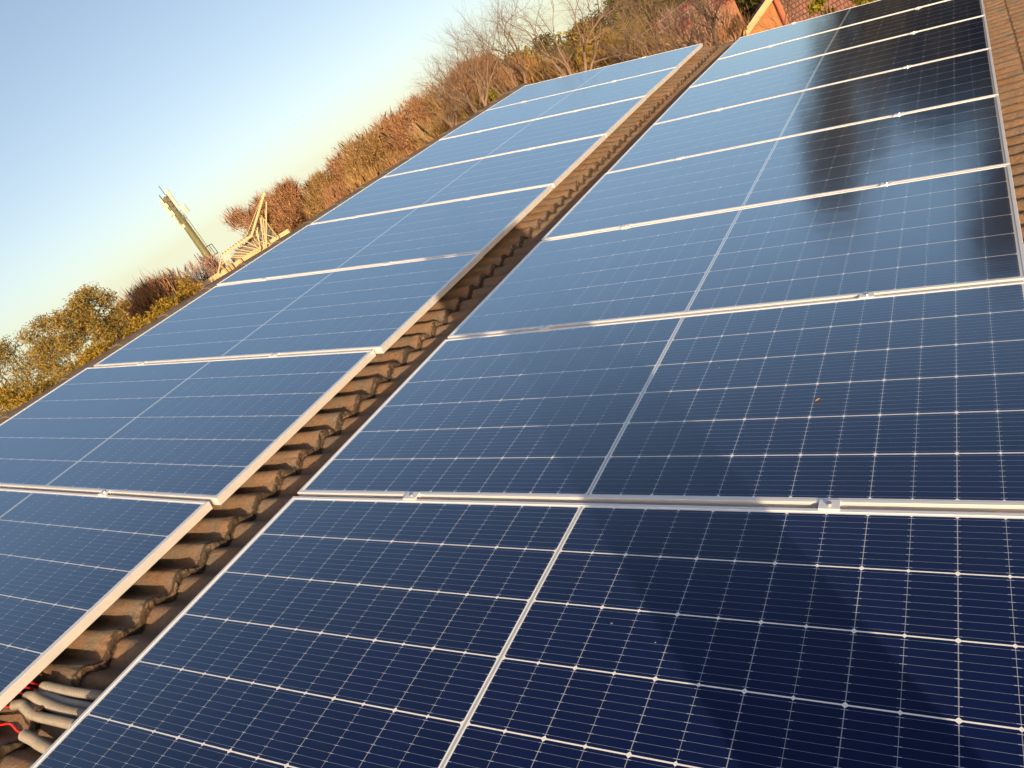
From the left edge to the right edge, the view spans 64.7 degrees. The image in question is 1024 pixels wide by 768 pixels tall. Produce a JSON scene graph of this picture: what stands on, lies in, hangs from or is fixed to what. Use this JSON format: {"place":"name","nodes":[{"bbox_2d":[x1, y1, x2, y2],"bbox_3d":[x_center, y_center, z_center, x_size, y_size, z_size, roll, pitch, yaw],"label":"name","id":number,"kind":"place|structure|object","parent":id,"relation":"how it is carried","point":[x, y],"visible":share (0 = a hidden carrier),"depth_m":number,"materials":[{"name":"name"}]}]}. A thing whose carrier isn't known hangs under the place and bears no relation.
{"place":"outdoors","nodes":[
{"label":"outdoors","id":0,"kind":"place"},
{"bbox_2d":[0,0,652,409],"label":"sky","id":1,"kind":"structure","parent":0,"point":[105,104],"materials":[{"name":"blue"}]},
{"bbox_2d":[0,0,685,417],"bbox_3d":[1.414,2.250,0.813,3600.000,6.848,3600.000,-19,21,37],"label":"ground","id":2,"kind":"structure","parent":0,"point":[54,376],"depth_m":136.65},
{"bbox_2d":[0,367,29,415],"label":"olive tree","id":3,"kind":"object","parent":2,"relation":"on","point":[12,389],"visible":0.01,"depth_m":33.99,"materials":[{"name":"green plant"}]},
{"bbox_2d":[0,377,39,416],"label":"olive tree","id":4,"kind":"object","parent":2,"relation":"on","point":[28,384],"visible":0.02,"depth_m":26.48,"materials":[{"name":"green plant"}]},
{"bbox_2d":[0,372,49,414],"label":"golden bush","id":5,"kind":"object","parent":2,"relation":"on","point":[26,394],"visible":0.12,"depth_m":19.49,"materials":[{"name":"yellow plant"}]},
{"bbox_2d":[0,333,62,414],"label":"olive tree","id":6,"kind":"object","parent":2,"relation":"on","point":[9,359],"visible":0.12,"depth_m":27.90,"materials":[{"name":"green plant"}]},
{"bbox_2d":[32,374,58,395],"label":"golden bush","id":7,"kind":"object","parent":2,"relation":"on","point":[47,384],"visible":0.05,"depth_m":20.49,"materials":[{"name":"yellow plant"}]},
{"bbox_2d":[8,331,83,410],"bbox_3d":[-18.634,1.774,35.432,5.126,8.249,4.855,-19,21,37],"label":"olive tree","id":8,"kind":"object","parent":2,"relation":"on","point":[57,359],"visible":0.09,"depth_m":34.60,"materials":[{"name":"green plant"}]},
{"bbox_2d":[14,306,88,382],"bbox_3d":[-13.185,1.206,27.091,3.646,8.453,3.784,-35,17,-10],"label":"olive tree","id":9,"kind":"object","parent":2,"relation":"on","point":[43,346],"visible":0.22,"depth_m":25.82,"materials":[{"name":"green plant"}]},
{"bbox_2d":[44,293,124,374],"bbox_3d":[-11.590,0.863,25.622,2.654,8.261,2.806,-19,21,37],"label":"olive tree","id":10,"kind":"object","parent":2,"relation":"on","point":[84,314],"visible":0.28,"depth_m":24.45,"materials":[{"name":"green plant"}]},
{"bbox_2d":[74,340,112,369],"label":"golden bush","id":11,"kind":"object","parent":2,"relation":"on","point":[92,352],"visible":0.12,"depth_m":19.30,"materials":[{"name":"yellow plant"}]},
{"bbox_2d":[66,281,152,346],"bbox_3d":[-11.327,0.213,26.721,2.717,8.408,2.735,-42,19,-28],"label":"olive tree","id":12,"kind":"object","parent":2,"relation":"on","point":[89,293],"visible":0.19,"depth_m":25.40,"materials":[{"name":"green plant"}]},
{"bbox_2d":[103,300,150,339],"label":"olive tree","id":13,"kind":"object","parent":2,"relation":"on","point":[117,316],"visible":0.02,"depth_m":34.65,"materials":[{"name":"green plant"}]},
{"bbox_2d":[121,314,146,339],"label":"golden bush","id":14,"kind":"object","parent":2,"relation":"on","point":[129,330],"visible":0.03,"depth_m":21.79,"materials":[{"name":"yellow plant"}]},
{"bbox_2d":[108,269,177,340],"bbox_3d":[-12.797,-0.636,31.847,4.058,8.254,3.977,-19,21,37],"label":"rusty shrub","id":15,"kind":"object","parent":2,"relation":"on","point":[147,297],"visible":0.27,"depth_m":30.32,"materials":[{"name":"brown plant"}]},
{"bbox_2d":[144,297,178,323],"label":"golden bush","id":16,"kind":"object","parent":2,"relation":"on","point":[167,304],"visible":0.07,"depth_m":20.84,"materials":[{"name":"yellow plant"}]},
{"bbox_2d":[149,266,204,318],"bbox_3d":[-12.057,-1.360,32.980,3.421,8.012,3.281,-19,21,37],"label":"rusty shrub","id":17,"kind":"object","parent":2,"relation":"on","point":[172,275],"visible":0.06,"depth_m":31.95,"materials":[{"name":"brown plant"}]},
{"bbox_2d":[171,272,202,303],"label":"golden bush","id":18,"kind":"object","parent":2,"relation":"on","point":[181,295],"visible":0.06,"depth_m":22.83,"materials":[{"name":"yellow plant"}]},
{"bbox_2d":[159,186,217,260],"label":"antenna pole","id":19,"kind":"object","parent":2,"relation":"on","point":[166,202],"visible":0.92,"depth_m":65.45,"materials":[{"name":"metal"}]},
{"bbox_2d":[179,248,231,287],"bbox_3d":[-12.600,-2.760,37.942,3.613,7.946,4.784,-19,21,37],"label":"mauve tree","id":20,"kind":"object","parent":2,"relation":"on","point":[210,263],"visible":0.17,"depth_m":36.45,"materials":[{"name":"brown plant"}]},
{"bbox_2d":[177,229,289,304],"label":"cream building","id":21,"kind":"structure","parent":2,"relation":"on","point":[235,264],"depth_m":35.93,"materials":[{"name":"paint"}]},
{"bbox_2d":[218,192,277,273],"bbox_3d":[-11.978,-6.583,36.127,3.699,2.281,1.403,-35,17,-9],"label":"steel lattice","id":22,"kind":"object","parent":21,"relation":"on","point":[264,233],"visible":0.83,"depth_m":35.80,"materials":[{"name":"beige paint"}]},
{"bbox_2d":[218,202,264,263],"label":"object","id":23,"kind":"object","parent":2,"relation":"on","point":[236,217],"visible":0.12,"depth_m":46.37,"materials":[{"name":"brown plant"}]},
{"bbox_2d":[245,190,298,230],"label":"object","id":24,"kind":"object","parent":2,"relation":"on","point":[269,217],"visible":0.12,"depth_m":48.39,"materials":[{"name":"brown plant"}]},
{"bbox_2d":[256,176,314,235],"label":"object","id":25,"kind":"object","parent":2,"relation":"on","point":[286,197],"visible":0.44,"depth_m":46.39,"materials":[{"name":"brown plant"}]},
{"bbox_2d":[297,166,349,217],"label":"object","id":26,"kind":"object","parent":2,"relation":"on","point":[315,182],"visible":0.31,"depth_m":45.51,"materials":[{"name":"brown plant"}]},
{"bbox_2d":[318,179,350,211],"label":"dry shrub","id":27,"kind":"object","parent":2,"relation":"on","point":[333,196],"visible":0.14,"depth_m":28.44,"materials":[{"name":"brown plant"}]},
{"bbox_2d":[323,142,370,189],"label":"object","id":28,"kind":"object","parent":2,"relation":"on","point":[334,163],"visible":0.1,"depth_m":47.26,"materials":[{"name":"brown plant"}]},
{"bbox_2d":[343,161,382,192],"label":"dry shrub","id":29,"kind":"object","parent":2,"relation":"on","point":[361,178],"visible":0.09,"depth_m":26.39,"materials":[{"name":"brown plant"}]},
{"bbox_2d":[336,123,403,190],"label":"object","id":30,"kind":"object","parent":2,"relation":"on","point":[371,143],"visible":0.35,"depth_m":43.07,"materials":[{"name":"brown plant"}]},
{"bbox_2d":[363,132,399,170],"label":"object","id":31,"kind":"object","parent":2,"relation":"on","point":[388,145],"visible":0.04,"depth_m":55.31,"materials":[{"name":"brown plant"}]},
{"bbox_2d":[367,105,421,172],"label":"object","id":32,"kind":"object","parent":2,"relation":"on","point":[384,127],"visible":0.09,"depth_m":44.16,"materials":[{"name":"brown plant"}]},
{"bbox_2d":[382,150,408,170],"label":"dry shrub","id":33,"kind":"object","parent":2,"relation":"on","point":[394,162],"visible":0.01,"depth_m":25.91,"materials":[{"name":"brown plant"}]},
{"bbox_2d":[379,84,458,162],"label":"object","id":34,"kind":"object","parent":2,"relation":"on","point":[402,137],"visible":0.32,"depth_m":42.33,"materials":[{"name":"brown plant"}]},
{"bbox_2d":[400,114,438,156],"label":"dry shrub","id":35,"kind":"object","parent":2,"relation":"on","point":[418,139],"visible":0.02,"depth_m":23.92,"materials":[{"name":"brown plant"}]},
{"bbox_2d":[414,104,463,143],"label":"dry shrub","id":36,"kind":"object","parent":2,"relation":"on","point":[442,127],"visible":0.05,"depth_m":21.69,"materials":[{"name":"brown plant"}]},
{"bbox_2d":[404,58,481,127],"bbox_3d":[0.134,-3.896,18.796,1.594,7.988,1.996,-19,21,37],"label":"bare tree","id":37,"kind":"object","parent":2,"relation":"on","point":[450,124],"visible":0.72,"depth_m":17.96,"materials":[{"name":"brown plant"}]},
{"bbox_2d":[415,75,476,138],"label":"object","id":38,"kind":"object","parent":2,"relation":"on","point":[435,99],"visible":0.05,"depth_m":41.40,"materials":[{"name":"brown plant"}]},
{"bbox_2d":[406,3,516,116],"bbox_3d":[0.797,-3.636,16.541,2.887,8.215,2.290,-40,19,-23],"label":"bare tree","id":39,"kind":"object","parent":2,"relation":"on","point":[479,84],"visible":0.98,"depth_m":15.79,"materials":[{"name":"brown plant"}]},
{"bbox_2d":[445,82,506,122],"bbox_3d":[0.581,-4.361,20.730,2.603,7.165,2.846,-19,21,37],"label":"dry shrub","id":40,"kind":"object","parent":2,"relation":"on","point":[468,113],"visible":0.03,"depth_m":19.71,"materials":[{"name":"brown plant"}]},
{"bbox_2d":[440,53,521,99],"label":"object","id":41,"kind":"object","parent":2,"relation":"on","point":[468,78],"visible":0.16,"depth_m":39.54,"materials":[{"name":"brown plant"}]},
{"bbox_2d":[437,0,539,108],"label":"bare tree","id":42,"kind":"object","parent":2,"relation":"on","point":[523,76],"visible":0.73,"depth_m":16.57,"materials":[{"name":"brown plant"}]},
{"bbox_2d":[488,89,498,102],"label":"golden conifer","id":43,"kind":"object","parent":2,"relation":"on","point":[493,96],"visible":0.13,"depth_m":17.87,"materials":[{"name":"yellow plant"}]},
{"bbox_2d":[468,48,542,87],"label":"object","id":44,"kind":"object","parent":2,"relation":"on","point":[528,62],"visible":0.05,"depth_m":41.49,"materials":[{"name":"brown plant"}]},
{"bbox_2d":[0,0,1023,767],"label":"house","id":45,"kind":"structure","parent":2,"relation":"on","point":[114,640],"depth_m":3.37,"materials":[{"name":"tile"}]},
{"bbox_2d":[0,722,20,732],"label":"red cable","id":46,"kind":"object","parent":45,"relation":"on","point":[13,726],"visible":0.9,"depth_m":2.19,"materials":[{"name":"plastic"}]},
{"bbox_2d":[18,729,52,753],"bbox_3d":[-1.216,0.940,2.101,0.219,0.034,0.051,-3,30,30],"label":"corrugated conduit","id":47,"kind":"object","parent":45,"relation":"on","point":[37,742],"visible":0.73,"depth_m":2.11,"materials":[{"name":"plastic"}]},
{"bbox_2d":[9,699,75,728],"bbox_3d":[-1.261,0.900,2.197,0.349,0.034,0.048,-3,30,30],"label":"corrugated conduit","id":48,"kind":"object","parent":45,"relation":"on","point":[24,707],"visible":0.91,"depth_m":2.19,"materials":[{"name":"plastic"}]},
{"bbox_2d":[22,691,85,718],"bbox_3d":[-1.241,0.883,2.217,0.333,0.038,0.043,-4,30,30],"label":"corrugated conduit","id":49,"kind":"object","parent":45,"relation":"on","point":[50,705],"visible":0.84,"depth_m":2.21,"materials":[{"name":"plastic"}]},
{"bbox_2d":[33,689,92,708],"bbox_3d":[-1.228,0.880,2.239,0.333,0.029,0.035,-3,30,30],"label":"corrugated conduit","id":50,"kind":"object","parent":45,"relation":"on","point":[69,701],"visible":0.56,"depth_m":2.23,"materials":[{"name":"plastic"}]},
{"bbox_2d":[39,681,103,700],"bbox_3d":[-1.208,0.856,2.251,0.308,0.038,0.049,-3,30,30],"label":"corrugated conduit","id":51,"kind":"object","parent":45,"relation":"on","point":[73,691],"visible":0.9,"depth_m":2.25,"materials":[{"name":"plastic"}]},
{"label":"rail","id":52,"kind":"object","parent":45,"relation":"attached to","visible":0},
{"bbox_2d":[402,492,420,499],"bbox_3d":[-0.295,0.343,2.411,0.045,0.038,0.032,-3,30,30],"label":"clamp","id":53,"kind":"object","parent":52,"relation":"attached to","point":[412,495],"visible":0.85,"depth_m":2.40,"materials":[{"name":"metal"}]},
{"bbox_2d":[30,496,1023,767],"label":"solar panel","id":54,"kind":"object","parent":52,"relation":"on","point":[340,632],"visible":1,"depth_m":1.70,"materials":[{"name":"glass"}]},
{"bbox_2d":[539,325,551,329],"bbox_3d":[0.135,-0.213,3.201,0.045,0.038,0.032,-3,30,30],"label":"clamp","id":55,"kind":"object","parent":52,"relation":"attached to","point":[542,327],"visible":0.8,"depth_m":3.19,"materials":[{"name":"silver metal"}]},
{"bbox_2d":[297,281,1023,512],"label":"solar panel","id":56,"kind":"object","parent":52,"relation":"on","point":[918,405],"visible":0.95,"depth_m":2.32,"materials":[{"name":"glass"}]},
{"bbox_2d":[541,95,1009,240],"bbox_3d":[1.271,-1.073,4.103,2.094,0.034,1.038,-3,30,30],"label":"solar panel","id":57,"kind":"object","parent":52,"relation":"on","point":[949,139],"visible":0.86,"depth_m":3.97,"materials":[{"name":"glass"}]},
{"bbox_2d":[654,15,990,123],"bbox_3d":[2.132,-2.184,5.684,2.094,0.032,1.038,-3,30,30],"label":"solar panel","id":58,"kind":"object","parent":52,"relation":"on","point":[939,42],"visible":0.86,"depth_m":5.59,"materials":[{"name":"glass"}]},
{"bbox_2d":[717,0,946,59],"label":"solar panel","id":59,"kind":"object","parent":52,"relation":"on","point":[827,22],"visible":0.85,"depth_m":7.32,"materials":[{"name":"glass"}]},
{"bbox_2d":[689,0,984,87],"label":"solar panel","id":60,"kind":"object","parent":52,"relation":"on","point":[900,24],"visible":0.84,"depth_m":6.40,"materials":[{"name":"glass"}]},
{"label":"rail","id":61,"kind":"object","parent":45,"relation":"attached to","visible":0},
{"bbox_2d":[447,164,1023,338],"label":"solar panel","id":62,"kind":"object","parent":61,"relation":"on","point":[957,230],"visible":0.87,"depth_m":3.15,"materials":[{"name":"glass"}]},
{"bbox_2d":[606,48,998,172],"bbox_3d":[1.702,-1.629,4.893,2.094,0.033,1.038,-3,30,30],"label":"solar panel","id":63,"kind":"object","parent":61,"relation":"on","point":[949,80],"visible":0.86,"depth_m":4.78,"materials":[{"name":"glass"}]},
{"bbox_2d":[818,500,840,509],"bbox_3d":[0.715,0.281,1.818,0.045,0.038,0.032,-3,30,30],"label":"clamp","id":64,"kind":"object","parent":61,"relation":"attached to","point":[829,505],"visible":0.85,"depth_m":1.81,"materials":[{"name":"silver metal"}]},
{"bbox_2d":[859,292,874,297],"bbox_3d":[1.145,-0.275,2.608,0.045,0.038,0.032,-3,30,30],"label":"clamp","id":65,"kind":"object","parent":61,"relation":"attached to","point":[865,295],"visible":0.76,"depth_m":2.60,"materials":[{"name":"silver metal"}]},
{"bbox_3d":[-0.282,-1.195,5.524,0.036,0.087,8.520,-4,30,30],"label":"rail","id":66,"kind":"object","parent":45,"relation":"attached to","visible":0},
{"bbox_2d":[98,489,111,494],"bbox_3d":[-1.579,0.432,3.147,0.045,0.038,0.032,-2,31,30],"label":"clamp","id":67,"kind":"object","parent":66,"relation":"attached to","point":[105,492],"visible":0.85,"depth_m":3.14,"materials":[{"name":"silver metal"}]},
{"bbox_2d":[0,488,212,710],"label":"solar panel","id":68,"kind":"object","parent":66,"relation":"on","point":[73,566],"visible":1,"depth_m":2.74,"materials":[{"name":"glass"}]},
{"bbox_2d":[0,350,375,504],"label":"solar panel","id":69,"kind":"object","parent":66,"relation":"on","point":[218,432],"visible":0.99,"depth_m":3.56,"materials":[{"name":"glass"}]},
{"bbox_2d":[94,252,482,366],"bbox_3d":[-1.281,-0.398,4.526,2.094,0.035,1.038,-2,31,30],"label":"solar panel","id":70,"kind":"object","parent":66,"relation":"on","point":[378,309],"visible":0.9,"depth_m":4.39,"materials":[{"name":"glass"}]},
{"bbox_2d":[311,135,605,223],"bbox_3d":[-0.429,-1.523,6.102,2.094,0.032,1.038,-2,31,29],"label":"solar panel","id":71,"kind":"object","parent":66,"relation":"on","point":[554,165],"visible":0.9,"depth_m":6.00,"materials":[{"name":"glass"}]},
{"bbox_2d":[383,96,645,176],"bbox_3d":[0.000,-2.086,6.889,2.094,0.032,1.038,-2,31,30],"label":"solar panel","id":72,"kind":"object","parent":66,"relation":"on","point":[606,120],"visible":0.89,"depth_m":6.79,"materials":[{"name":"glass"}]},
{"bbox_2d":[439,67,677,139],"bbox_3d":[0.425,-2.645,7.681,2.094,0.032,1.038,-2,31,30],"label":"solar panel","id":73,"kind":"object","parent":66,"relation":"on","point":[647,85],"visible":0.9,"depth_m":7.59,"materials":[{"name":"glass"}]},
{"bbox_2d":[487,43,702,109],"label":"solar panel","id":74,"kind":"object","parent":66,"relation":"on","point":[678,58],"visible":0.88,"depth_m":8.40,"materials":[{"name":"glass"}]},
{"bbox_2d":[498,45,549,89],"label":"slope tree","id":75,"kind":"object","parent":2,"relation":"on","point":[523,53],"visible":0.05,"depth_m":48.22,"materials":[{"name":"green plant"}]},
{"bbox_2d":[506,43,563,91],"bbox_3d":[1.995,-4.323,18.506,2.594,6.963,2.422,-19,21,37],"label":"dry shrub","id":76,"kind":"object","parent":2,"relation":"on","point":[533,78],"visible":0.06,"depth_m":17.46,"materials":[{"name":"brown plant"}]},
{"bbox_2d":[526,30,581,69],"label":"slope tree","id":77,"kind":"object","parent":2,"relation":"on","point":[554,45],"visible":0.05,"depth_m":51.02,"materials":[{"name":"green plant"}]},
{"bbox_2d":[531,44,583,82],"bbox_3d":[2.659,-4.271,17.527,1.708,6.784,2.680,-34,17,-5],"label":"dry shrub","id":78,"kind":"object","parent":2,"relation":"on","point":[574,66],"visible":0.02,"depth_m":16.73,"materials":[{"name":"brown plant"}]},
{"bbox_2d":[557,16,598,52],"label":"slope tree","id":79,"kind":"object","parent":2,"relation":"on","point":[569,36],"visible":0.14,"depth_m":54.29,"materials":[{"name":"green plant"}]},
{"bbox_2d":[481,0,676,78],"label":"bare tree","id":80,"kind":"object","parent":2,"relation":"on","point":[564,63],"visible":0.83,"depth_m":14.72,"materials":[{"name":"brown plant"}]},
{"bbox_2d":[570,45,594,70],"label":"slope tree","id":81,"kind":"object","parent":2,"relation":"on","point":[578,60],"visible":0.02,"depth_m":32.98,"materials":[{"name":"green plant"}]},
{"bbox_2d":[577,25,620,71],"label":"slope tree","id":82,"kind":"object","parent":2,"relation":"on","point":[593,42],"visible":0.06,"depth_m":34.42,"materials":[{"name":"green plant"}]},
{"bbox_2d":[555,0,661,70],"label":"bare tree","id":83,"kind":"object","parent":2,"relation":"on","point":[613,53],"visible":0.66,"depth_m":15.51,"materials":[{"name":"brown plant"}]},
{"bbox_2d":[581,36,639,69],"bbox_3d":[3.285,-4.485,17.511,2.027,6.529,2.704,-19,21,37],"label":"dry shrub","id":84,"kind":"object","parent":2,"relation":"on","point":[602,63],"visible":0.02,"depth_m":16.45,"materials":[{"name":"brown plant"}]},
{"bbox_2d":[577,0,687,72],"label":"overhead cable","id":85,"kind":"object","parent":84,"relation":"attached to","point":[645,31],"visible":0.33,"depth_m":14.83,"materials":[{"name":"metal"}]},
{"bbox_2d":[608,3,697,64],"bbox_3d":[2.073,-6.538,15.997,0.020,0.234,6.238,-38,18,-18],"label":"overhead cable","id":86,"kind":"object","parent":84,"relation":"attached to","point":[659,32],"visible":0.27,"depth_m":14.62,"materials":[{"name":"metal"}]},
{"bbox_2d":[580,3,645,32],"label":"slope tree","id":87,"kind":"object","parent":2,"relation":"on","point":[605,19],"visible":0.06,"depth_m":57.05,"materials":[{"name":"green plant"}]},
{"bbox_2d":[591,0,667,57],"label":"bare tree","id":88,"kind":"object","parent":2,"relation":"on","point":[632,37],"visible":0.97,"depth_m":13.48,"materials":[{"name":"brown plant"}]},
{"bbox_2d":[595,0,667,23],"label":"slope tree","id":89,"kind":"object","parent":2,"relation":"on","point":[641,2],"visible":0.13,"depth_m":58.72,"materials":[{"name":"brown plant"}]},
{"bbox_2d":[610,19,655,44],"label":"slope tree","id":90,"kind":"object","parent":2,"relation":"on","point":[642,28],"visible":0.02,"depth_m":35.90,"materials":[{"name":"green plant"}]},
{"bbox_2d":[601,26,670,61],"bbox_3d":[3.713,-4.516,17.237,1.879,6.355,2.310,-30,17,7],"label":"dry shrub","id":91,"kind":"object","parent":2,"relation":"on","point":[648,48],"depth_m":16.61,"materials":[{"name":"brown plant"}]},
{"bbox_2d":[606,12,688,52],"bbox_3d":[4.620,-7.279,22.578,2.514,6.692,2.222,-19,21,37],"label":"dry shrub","id":92,"kind":"object","parent":2,"relation":"on","point":[619,41],"visible":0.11,"depth_m":21.67,"materials":[{"name":"plant"}]},
{"bbox_2d":[643,0,683,22],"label":"slope tree","id":93,"kind":"object","parent":2,"relation":"on","point":[669,3],"visible":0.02,"depth_m":62.07,"materials":[{"name":"green plant"}]},
{"bbox_2d":[619,0,715,59],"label":"bare tree","id":94,"kind":"object","parent":2,"relation":"on","point":[670,30],"visible":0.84,"depth_m":13.49,"materials":[{"name":"brown plant"}]},
{"bbox_2d":[653,2,712,50],"bbox_3d":[5.948,-8.865,25.098,2.250,6.449,2.360,-19,21,37],"label":"mauve tree","id":95,"kind":"object","parent":2,"relation":"on","point":[673,28],"visible":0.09,"depth_m":24.24,"materials":[{"name":"brown plant"}]},
{"bbox_2d":[658,0,747,53],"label":"bare tree","id":96,"kind":"object","parent":2,"relation":"on","point":[712,27],"visible":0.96,"depth_m":12.44,"materials":[{"name":"brown plant"}]},
{"bbox_2d":[676,0,743,48],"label":"mauve tree","id":97,"kind":"object","parent":2,"relation":"on","point":[720,19],"visible":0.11,"depth_m":22.97,"materials":[{"name":"brown plant"}]},
{"bbox_2d":[705,0,749,44],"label":"dry shrub","id":98,"kind":"object","parent":2,"relation":"on","point":[737,31],"visible":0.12,"depth_m":26.65,"materials":[{"name":"brown plant"}]},
{"bbox_2d":[734,0,761,21],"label":"slope tree","id":99,"kind":"object","parent":2,"relation":"on","point":[753,6],"visible":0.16,"depth_m":50.43,"materials":[{"name":"green plant"}]},
{"bbox_2d":[750,0,820,33],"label":"bare tree","id":100,"kind":"object","parent":2,"relation":"on","point":[791,10],"visible":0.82,"depth_m":15.76,"materials":[{"name":"brown plant"}]},
{"bbox_2d":[806,0,835,15],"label":"lime tree","id":101,"kind":"object","parent":2,"relation":"on","point":[816,7],"visible":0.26,"depth_m":25.61,"materials":[{"name":"green plant"}]},
{"bbox_2d":[850,0,874,5],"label":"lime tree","id":102,"kind":"object","parent":2,"relation":"on","point":[859,2],"visible":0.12,"depth_m":24.52,"materials":[{"name":"green plant"}]},
{"bbox_2d":[648,0,741,51],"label":"salmon house","id":103,"kind":"structure","parent":0,"point":[733,6],"depth_m":41.37,"materials":[{"name":"paint"}]},
{"bbox_2d":[743,0,788,34],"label":"orange house","id":104,"kind":"structure","parent":0,"point":[761,8],"depth_m":35.10,"materials":[{"name":"paint"}]},
{"bbox_2d":[780,0,877,23],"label":"brown roofed house","id":105,"kind":"structure","parent":0,"point":[838,5],"depth_m":37.84,"materials":[{"name":"tile"}]},
{"bbox_3d":[-1.150,-1.167,6.015,0.036,0.087,8.520,-3,30,30],"label":"rail","id":106,"kind":"object","parent":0,"visible":0},
{"bbox_2d":[217,185,552,285],"bbox_3d":[-0.862,-0.960,5.318,2.094,0.034,1.038,-2,31,29],"label":"solar panel","id":107,"kind":"object","parent":106,"relation":"on","point":[484,225],"visible":0.88,"depth_m":5.20,"materials":[{"name":"glass"}]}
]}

